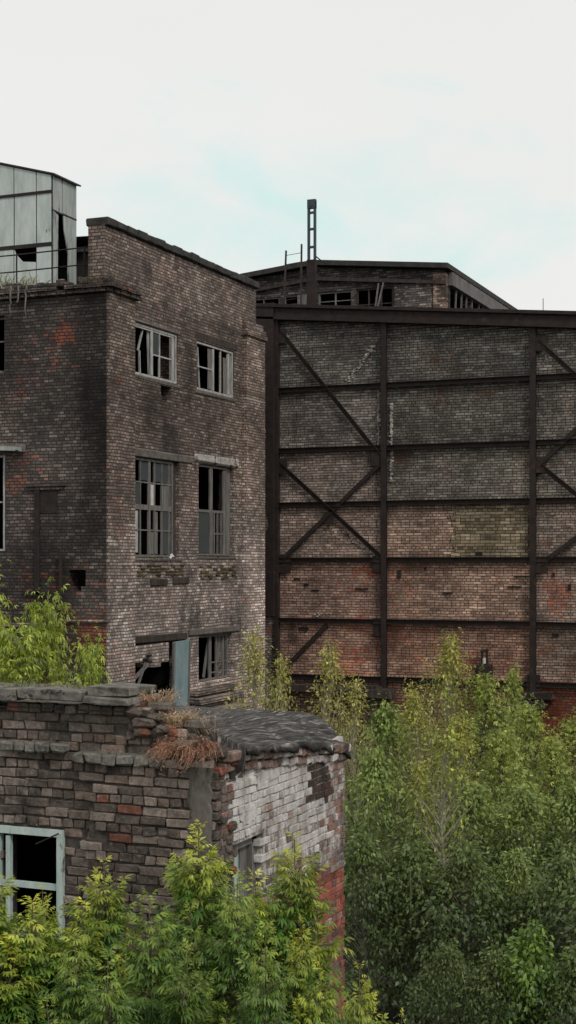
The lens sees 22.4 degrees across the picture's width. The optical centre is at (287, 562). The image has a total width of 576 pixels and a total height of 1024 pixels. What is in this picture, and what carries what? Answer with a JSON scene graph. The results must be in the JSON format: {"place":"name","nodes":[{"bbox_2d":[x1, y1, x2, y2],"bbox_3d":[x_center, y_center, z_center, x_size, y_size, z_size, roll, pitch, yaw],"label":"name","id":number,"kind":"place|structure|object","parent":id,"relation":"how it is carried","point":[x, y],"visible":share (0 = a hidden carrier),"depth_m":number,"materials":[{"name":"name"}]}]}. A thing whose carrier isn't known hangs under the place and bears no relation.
{"place":"outdoors","nodes":[
{"label":"outdoors","id":0,"kind":"place"},
{"bbox_2d":[0,216,267,709],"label":"factory building","id":1,"kind":"structure","parent":0,"point":[132,410],"depth_m":36.74,"materials":[{"name":"brick"}]},
{"bbox_2d":[0,317,4,372],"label":"window","id":2,"kind":"structure","parent":1,"relation":"in","point":[3,318],"depth_m":36.24,"materials":[{"name":"grey wood"}]},
{"bbox_2d":[0,455,5,550],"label":"window","id":3,"kind":"structure","parent":1,"relation":"in","point":[1,456],"depth_m":36.14,"materials":[{"name":"white paint"}]},
{"bbox_2d":[9,284,27,316],"bbox_3d":[-6.619,-6.419,35.729,0.519,0.775,0.090,0,0,23],"label":"dead vine","id":4,"kind":"object","parent":1,"relation":"hanging from","point":[18,286],"visible":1,"depth_m":35.72,"materials":[{"name":"grey wood"}]},
{"bbox_2d":[0,269,54,287],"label":"rooftop grass","id":5,"kind":"structure","parent":1,"relation":"on","point":[22,281],"depth_m":36.37,"materials":[{"name":"beige plant"}]},
{"bbox_2d":[0,162,87,289],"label":"rooftop shed","id":6,"kind":"structure","parent":1,"relation":"on","point":[37,210],"depth_m":44.62,"materials":[{"name":"metal"}]},
{"bbox_2d":[0,246,87,282],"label":"roof railing","id":7,"kind":"object","parent":1,"relation":"on","point":[16,271],"visible":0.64,"depth_m":36.04,"materials":[{"name":"metal"}]},
{"bbox_2d":[77,273,118,281],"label":"rooftop grass","id":8,"kind":"structure","parent":1,"relation":"on","point":[105,278],"depth_m":34.81,"materials":[{"name":"plant"}]},
{"bbox_2d":[135,457,172,556],"bbox_3d":[-3.484,-1.385,37.319,0.070,2.490,2.210,0,0,23],"label":"window","id":9,"kind":"structure","parent":1,"relation":"in","point":[162,472],"depth_m":37.50,"materials":[{"name":"grey wood"}]},
{"bbox_2d":[135,322,176,383],"bbox_3d":[-3.475,-5.355,37.365,0.150,1.290,2.400,0,0,23],"label":"window","id":10,"kind":"structure","parent":1,"relation":"in","point":[155,334],"depth_m":37.48,"materials":[{"name":"white paint"}]},
{"bbox_2d":[171,640,190,705],"bbox_3d":[-2.832,3.260,38.432,0.165,2.405,1.015,0,0,23],"label":"door","id":11,"kind":"structure","parent":1,"relation":"in","point":[181,650],"depth_m":38.45,"materials":[{"name":"blue paint"}]},
{"bbox_2d":[199,464,226,555],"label":"window","id":12,"kind":"structure","parent":1,"relation":"in","point":[207,533],"depth_m":40.56,"materials":[{"name":"grey wood"}]},
{"bbox_2d":[199,633,227,681],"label":"window","id":13,"kind":"structure","parent":1,"relation":"in","point":[219,640],"depth_m":40.99,"materials":[{"name":"grey wood"}]},
{"bbox_2d":[197,341,232,397],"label":"window","id":14,"kind":"structure","parent":1,"relation":"in","point":[228,361],"depth_m":40.98,"materials":[{"name":"white paint"}]},
{"bbox_2d":[0,0,575,310],"label":"sky","id":15,"kind":"structure","parent":0,"point":[417,130],"materials":[{"name":"white"}]},
{"bbox_2d":[343,782,571,972],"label":"weeds","id":16,"kind":"object","parent":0,"point":[399,924],"depth_m":25.93,"materials":[{"name":"green plant"}]},
{"bbox_2d":[343,784,574,1023],"bbox_3d":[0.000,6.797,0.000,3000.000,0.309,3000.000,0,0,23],"label":"ground","id":17,"kind":"structure","parent":0,"point":[391,1015],"depth_m":23.50,"materials":[{"name":"green plant"}]},
{"bbox_2d":[0,560,20,666],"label":"box elder tree","id":18,"kind":"object","parent":17,"relation":"on","point":[1,614],"visible":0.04,"depth_m":17.51,"materials":[{"name":"green plant"}]},
{"bbox_2d":[0,602,61,699],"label":"box elder tree","id":19,"kind":"object","parent":17,"relation":"on","point":[11,670],"visible":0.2,"depth_m":16.50,"materials":[{"name":"green plant"}]},
{"bbox_2d":[0,875,66,1023],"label":"box elder sapling","id":20,"kind":"object","parent":17,"relation":"on","point":[17,994],"visible":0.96,"depth_m":9.32,"materials":[{"name":"green plant"}]},
{"bbox_2d":[4,576,76,700],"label":"box elder tree","id":21,"kind":"object","parent":17,"relation":"on","point":[49,651],"visible":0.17,"depth_m":16.97,"materials":[{"name":"green plant"}]},
{"bbox_2d":[10,882,72,1022],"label":"box elder sapling","id":22,"kind":"object","parent":17,"relation":"on","point":[53,918],"visible":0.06,"depth_m":9.89,"materials":[{"name":"green plant"}]},
{"bbox_2d":[16,927,147,1023],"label":"box elder sapling","id":23,"kind":"object","parent":17,"relation":"on","point":[72,999],"visible":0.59,"depth_m":8.75,"materials":[{"name":"green plant"}]},
{"bbox_2d":[29,855,146,1023],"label":"box elder sapling","id":24,"kind":"object","parent":17,"relation":"on","point":[93,940],"visible":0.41,"depth_m":9.54,"materials":[{"name":"green plant"}]},
{"bbox_2d":[64,620,113,685],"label":"box elder tree","id":25,"kind":"object","parent":17,"relation":"on","point":[92,673],"visible":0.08,"depth_m":16.45,"materials":[{"name":"green plant"}]},
{"bbox_2d":[37,945,143,1023],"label":"box elder sapling","id":26,"kind":"object","parent":17,"relation":"on","point":[102,1008],"visible":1,"depth_m":7.80,"materials":[{"name":"green plant"}]},
{"bbox_2d":[97,887,225,1023],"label":"box elder sapling","id":27,"kind":"object","parent":17,"relation":"on","point":[190,1014],"visible":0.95,"depth_m":8.43,"materials":[{"name":"green plant"}]},
{"bbox_2d":[0,682,351,1022],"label":"brick ruin","id":28,"kind":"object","parent":17,"relation":"on","point":[82,787],"visible":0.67,"depth_m":12.05,"materials":[{"name":"grey brick"}]},
{"bbox_2d":[2,679,50,686],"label":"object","id":29,"kind":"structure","parent":28,"relation":"on","point":[7,685],"depth_m":12.44,"materials":[{"name":"plant"}]},
{"bbox_2d":[0,825,64,940],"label":"window","id":30,"kind":"structure","parent":28,"relation":"in","point":[59,887],"depth_m":12.15,"materials":[{"name":"teal paint"}]},
{"bbox_2d":[43,679,84,687],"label":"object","id":31,"kind":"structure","parent":28,"relation":"on","point":[61,685],"depth_m":12.33,"materials":[{"name":"green plant"}]},
{"bbox_2d":[69,680,107,688],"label":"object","id":32,"kind":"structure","parent":28,"relation":"on","point":[83,686],"depth_m":12.27,"materials":[{"name":"plant"}]},
{"bbox_2d":[136,686,182,703],"bbox_3d":[-1.075,1.089,11.927,0.413,0.188,0.493,0,0,-23],"label":"straw tuft","id":33,"kind":"object","parent":28,"relation":"on","point":[170,698],"visible":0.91,"depth_m":11.88,"materials":[{"name":"beige plant"}]},
{"bbox_2d":[148,701,175,710],"bbox_3d":[-1.026,1.169,11.818,0.211,0.074,0.129,0,0,23],"label":"loose brick","id":34,"kind":"object","parent":28,"relation":"on","point":[163,706],"visible":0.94,"depth_m":11.77,"materials":[{"name":"grey brick"}]},
{"bbox_2d":[152,704,202,725],"bbox_3d":[-0.915,1.233,11.769,0.541,0.177,0.462,0,0,23],"label":"straw tuft","id":35,"kind":"object","parent":28,"relation":"on","point":[183,718],"visible":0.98,"depth_m":11.71,"materials":[{"name":"beige plant"}]},
{"bbox_2d":[140,733,227,772],"bbox_3d":[-0.844,1.487,11.424,0.716,0.252,0.645,0,0,23],"label":"dry weed","id":36,"kind":"object","parent":28,"relation":"hanging from","point":[165,745],"visible":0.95,"depth_m":11.43,"materials":[{"name":"brown plant"}]},
{"bbox_2d":[184,718,211,729],"bbox_3d":[-0.725,1.298,11.714,0.201,0.075,0.130,0,0,23],"label":"loose brick","id":37,"kind":"object","parent":28,"relation":"on","point":[194,723],"visible":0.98,"depth_m":11.67,"materials":[{"name":"grey brick"}]},
{"bbox_2d":[175,699,233,736],"bbox_3d":[-0.705,1.246,11.751,0.437,0.307,0.424,0,0,-24],"label":"dry weed","id":38,"kind":"object","parent":28,"relation":"on","point":[207,723],"visible":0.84,"depth_m":11.69,"materials":[{"name":"brown plant"}]},
{"bbox_2d":[234,835,256,967],"bbox_3d":[-0.432,2.862,11.995,0.072,1.155,0.715,0,0,23],"label":"window","id":39,"kind":"structure","parent":28,"relation":"in","point":[244,860],"depth_m":12.21,"materials":[{"name":"grey wood"}]},
{"bbox_2d":[111,819,250,1022],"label":"box elder sapling","id":40,"kind":"object","parent":17,"relation":"on","point":[198,889],"visible":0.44,"depth_m":9.38,"materials":[{"name":"green plant"}]},
{"bbox_2d":[165,868,288,1023],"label":"box elder sapling","id":41,"kind":"object","parent":17,"relation":"on","point":[201,953],"visible":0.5,"depth_m":8.75,"materials":[{"name":"green plant"}]},
{"bbox_2d":[219,623,287,710],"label":"willow sapling","id":42,"kind":"object","parent":17,"relation":"on","point":[253,668],"visible":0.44,"depth_m":26.97,"materials":[{"name":"green plant"}]},
{"bbox_2d":[220,921,297,1023],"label":"box elder sapling","id":43,"kind":"object","parent":17,"relation":"on","point":[256,1007],"visible":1,"depth_m":8.03,"materials":[{"name":"green plant"}]},
{"bbox_2d":[260,649,303,710],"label":"willow sapling","id":44,"kind":"object","parent":17,"relation":"on","point":[282,674],"visible":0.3,"depth_m":28.97,"materials":[{"name":"green plant"}]},
{"bbox_2d":[213,831,360,1023],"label":"box elder sapling","id":45,"kind":"object","parent":17,"relation":"on","point":[284,924],"visible":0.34,"depth_m":9.14,"materials":[{"name":"green plant"}]},
{"bbox_2d":[278,915,338,1023],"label":"box elder sapling","id":46,"kind":"object","parent":17,"relation":"on","point":[302,999],"visible":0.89,"depth_m":8.53,"materials":[{"name":"green plant"}]},
{"bbox_2d":[304,638,373,845],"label":"willow sapling","id":47,"kind":"object","parent":17,"relation":"on","point":[328,667],"visible":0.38,"depth_m":28.47,"materials":[{"name":"green plant"}]},
{"bbox_2d":[328,673,385,924],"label":"willow sapling","id":48,"kind":"object","parent":17,"relation":"on","point":[353,709],"visible":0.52,"depth_m":26.97,"materials":[{"name":"green plant"}]},
{"bbox_2d":[333,961,391,1023],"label":"box elder sapling","id":49,"kind":"object","parent":17,"relation":"on","point":[351,1013],"visible":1,"depth_m":7.86,"materials":[{"name":"green plant"}]},
{"bbox_2d":[241,260,515,308],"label":"gabled hall","id":50,"kind":"structure","parent":17,"relation":"on","point":[397,283],"depth_m":50.07,"materials":[{"name":"brick"}]},
{"bbox_2d":[256,297,278,303],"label":"window","id":51,"kind":"structure","parent":50,"relation":"in","point":[272,298],"depth_m":51.29,"materials":[{"name":"grey wood"}]},
{"bbox_2d":[285,295,296,303],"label":"window","id":52,"kind":"structure","parent":50,"relation":"in","point":[290,296],"depth_m":50.98,"materials":[{"name":"grey wood"}]},
{"bbox_2d":[318,290,351,305],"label":"window","id":53,"kind":"structure","parent":50,"relation":"in","point":[319,294],"depth_m":50.32,"materials":[{"name":"grey wood"}]},
{"bbox_2d":[356,287,392,305],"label":"window","id":54,"kind":"structure","parent":50,"relation":"in","point":[368,289],"depth_m":49.83,"materials":[{"name":"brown wood"}]},
{"bbox_2d":[343,815,431,1022],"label":"shrub","id":55,"kind":"object","parent":17,"relation":"on","point":[363,849],"visible":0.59,"depth_m":21.28,"materials":[{"name":"green plant"}]},
{"bbox_2d":[343,736,439,957],"bbox_3d":[1.500,4.886,25.036,2.684,3.839,2.444,0,0,31],"label":"leaved tree","id":56,"kind":"object","parent":17,"relation":"on","point":[374,776],"visible":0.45,"depth_m":24.74,"materials":[{"name":"green plant"}]},
{"bbox_2d":[342,691,454,868],"bbox_3d":[2.042,4.772,31.029,3.345,4.068,3.047,0,0,-3],"label":"leaved tree","id":57,"kind":"object","parent":17,"relation":"on","point":[384,721],"visible":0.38,"depth_m":30.78,"materials":[{"name":"green plant"}]},
{"bbox_2d":[396,1007,405,1023],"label":"box elder sapling","id":58,"kind":"object","parent":17,"relation":"on","point":[403,1015],"visible":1,"depth_m":7.62,"materials":[{"name":"green plant"}]},
{"bbox_2d":[343,829,482,1023],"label":"shrub","id":59,"kind":"object","parent":17,"relation":"on","point":[411,866],"visible":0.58,"depth_m":21.24,"materials":[{"name":"green plant"}]},
{"bbox_2d":[373,678,453,862],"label":"yard tree","id":60,"kind":"object","parent":17,"relation":"on","point":[412,703],"visible":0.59,"depth_m":29.45,"materials":[{"name":"green plant"}]},
{"bbox_2d":[256,303,575,796],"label":"framed hall","id":61,"kind":"structure","parent":17,"relation":"on","point":[420,477],"depth_m":43.27,"materials":[{"name":"brick"}]},
{"bbox_2d":[283,244,302,303],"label":"roof ladder","id":62,"kind":"object","parent":61,"relation":"on","point":[285,276],"visible":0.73,"depth_m":48.66,"materials":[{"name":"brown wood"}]},
{"bbox_2d":[307,199,324,304],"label":"lattice mast","id":63,"kind":"object","parent":61,"relation":"on","point":[311,278],"visible":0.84,"depth_m":48.57,"materials":[{"name":"black metal"}]},
{"bbox_2d":[476,649,492,694],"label":"switch box","id":64,"kind":"object","parent":61,"relation":"attached to","point":[486,667],"visible":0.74,"depth_m":42.28,"materials":[{"name":"metal"}]},
{"bbox_2d":[477,666,488,689],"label":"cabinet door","id":65,"kind":"structure","parent":64,"relation":"in","point":[486,669],"depth_m":42.21,"materials":[{"name":"metal"}]},
{"bbox_2d":[384,752,448,945],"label":"yard tree","id":66,"kind":"object","parent":17,"relation":"on","point":[420,772],"visible":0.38,"depth_m":24.93,"materials":[{"name":"green plant"}]},
{"bbox_2d":[393,927,491,1023],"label":"shrub","id":67,"kind":"object","parent":17,"relation":"on","point":[447,983],"visible":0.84,"depth_m":18.39,"materials":[{"name":"green plant"}]},
{"bbox_2d":[393,715,492,936],"bbox_3d":[2.391,4.577,22.604,1.572,4.454,1.534,0,0,-12],"label":"birch tree","id":68,"kind":"object","parent":17,"relation":"on","point":[446,739],"visible":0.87,"depth_m":22.57,"materials":[{"name":"green plant"}]},
{"bbox_2d":[403,627,495,866],"bbox_3d":[3.585,4.111,31.986,2.320,5.380,2.363,0,0,11],"label":"yard tree","id":69,"kind":"object","parent":17,"relation":"on","point":[446,696],"visible":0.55,"depth_m":31.88,"materials":[{"name":"green plant"}]},
{"bbox_2d":[423,710,496,891],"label":"yard tree","id":70,"kind":"object","parent":17,"relation":"on","point":[460,730],"visible":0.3,"depth_m":28.44,"materials":[{"name":"green plant"}]},
{"bbox_2d":[384,829,537,1023],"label":"shrub","id":71,"kind":"object","parent":17,"relation":"on","point":[464,865],"visible":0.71,"depth_m":20.75,"materials":[{"name":"green plant"}]},
{"bbox_2d":[406,769,535,957],"bbox_3d":[3.081,5.146,24.467,2.361,3.318,2.592,0,0,-16],"label":"leaved tree","id":72,"kind":"object","parent":17,"relation":"on","point":[476,807],"visible":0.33,"depth_m":24.40,"materials":[{"name":"green plant"}]},
{"bbox_2d":[434,665,522,842],"bbox_3d":[4.247,4.471,31.462,2.188,4.664,2.109,0,0,22],"label":"maple tree","id":73,"kind":"object","parent":17,"relation":"on","point":[482,699],"visible":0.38,"depth_m":31.39,"materials":[{"name":"green plant"}]},
{"bbox_2d":[443,934,535,1023],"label":"shrub","id":74,"kind":"object","parent":17,"relation":"on","point":[488,986],"visible":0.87,"depth_m":17.91,"materials":[{"name":"green plant"}]},
{"bbox_2d":[453,717,559,900],"bbox_3d":[4.011,4.832,27.013,1.992,3.941,2.066,0,0,-14],"label":"maple tree","id":75,"kind":"object","parent":17,"relation":"on","point":[501,745],"visible":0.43,"depth_m":26.93,"materials":[{"name":"green plant"}]},
{"bbox_2d":[449,837,571,1023],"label":"leaved tree","id":76,"kind":"object","parent":17,"relation":"on","point":[522,871],"visible":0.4,"depth_m":20.88,"materials":[{"name":"green plant"}]},
{"bbox_2d":[490,658,537,802],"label":"maple tree","id":77,"kind":"object","parent":17,"relation":"on","point":[513,682],"visible":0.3,"depth_m":32.95,"materials":[{"name":"green plant"}]},
{"bbox_2d":[455,916,575,1023],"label":"shrub","id":78,"kind":"object","parent":17,"relation":"on","point":[527,956],"visible":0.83,"depth_m":17.80,"materials":[{"name":"green plant"}]},
{"bbox_2d":[466,772,575,955],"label":"leaved tree","id":79,"kind":"object","parent":17,"relation":"on","point":[521,812],"visible":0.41,"depth_m":23.84,"materials":[{"name":"green plant"}]},
{"bbox_2d":[482,832,575,1019],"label":"shrub","id":80,"kind":"object","parent":17,"relation":"on","point":[563,873],"visible":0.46,"depth_m":20.38,"materials":[{"name":"green plant"}]},
{"bbox_2d":[485,693,573,871],"bbox_3d":[4.997,4.727,29.968,2.062,4.151,1.988,0,0,-24],"label":"maple tree","id":81,"kind":"object","parent":17,"relation":"on","point":[528,718],"visible":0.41,"depth_m":29.92,"materials":[{"name":"green plant"}]},
{"bbox_2d":[517,727,575,907],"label":"maple tree","id":82,"kind":"object","parent":17,"relation":"on","point":[554,758],"visible":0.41,"depth_m":27.40,"materials":[{"name":"green plant"}]},
{"bbox_2d":[521,929,575,1023],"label":"shrub","id":83,"kind":"object","parent":17,"relation":"on","point":[570,966],"visible":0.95,"depth_m":17.44,"materials":[{"name":"green plant"}]},
{"bbox_2d":[522,769,575,961],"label":"leaved tree","id":84,"kind":"object","parent":17,"relation":"on","point":[568,811],"visible":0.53,"depth_m":23.85,"materials":[{"name":"green plant"}]},
{"bbox_2d":[522,848,575,1022],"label":"shrub","id":85,"kind":"object","parent":17,"relation":"on","point":[567,928],"visible":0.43,"depth_m":19.11,"materials":[{"name":"green plant"}]},
{"bbox_2d":[538,707,575,848],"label":"maple tree","id":86,"kind":"object","parent":17,"relation":"on","point":[571,731],"visible":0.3,"depth_m":30.43,"materials":[{"name":"green plant"}]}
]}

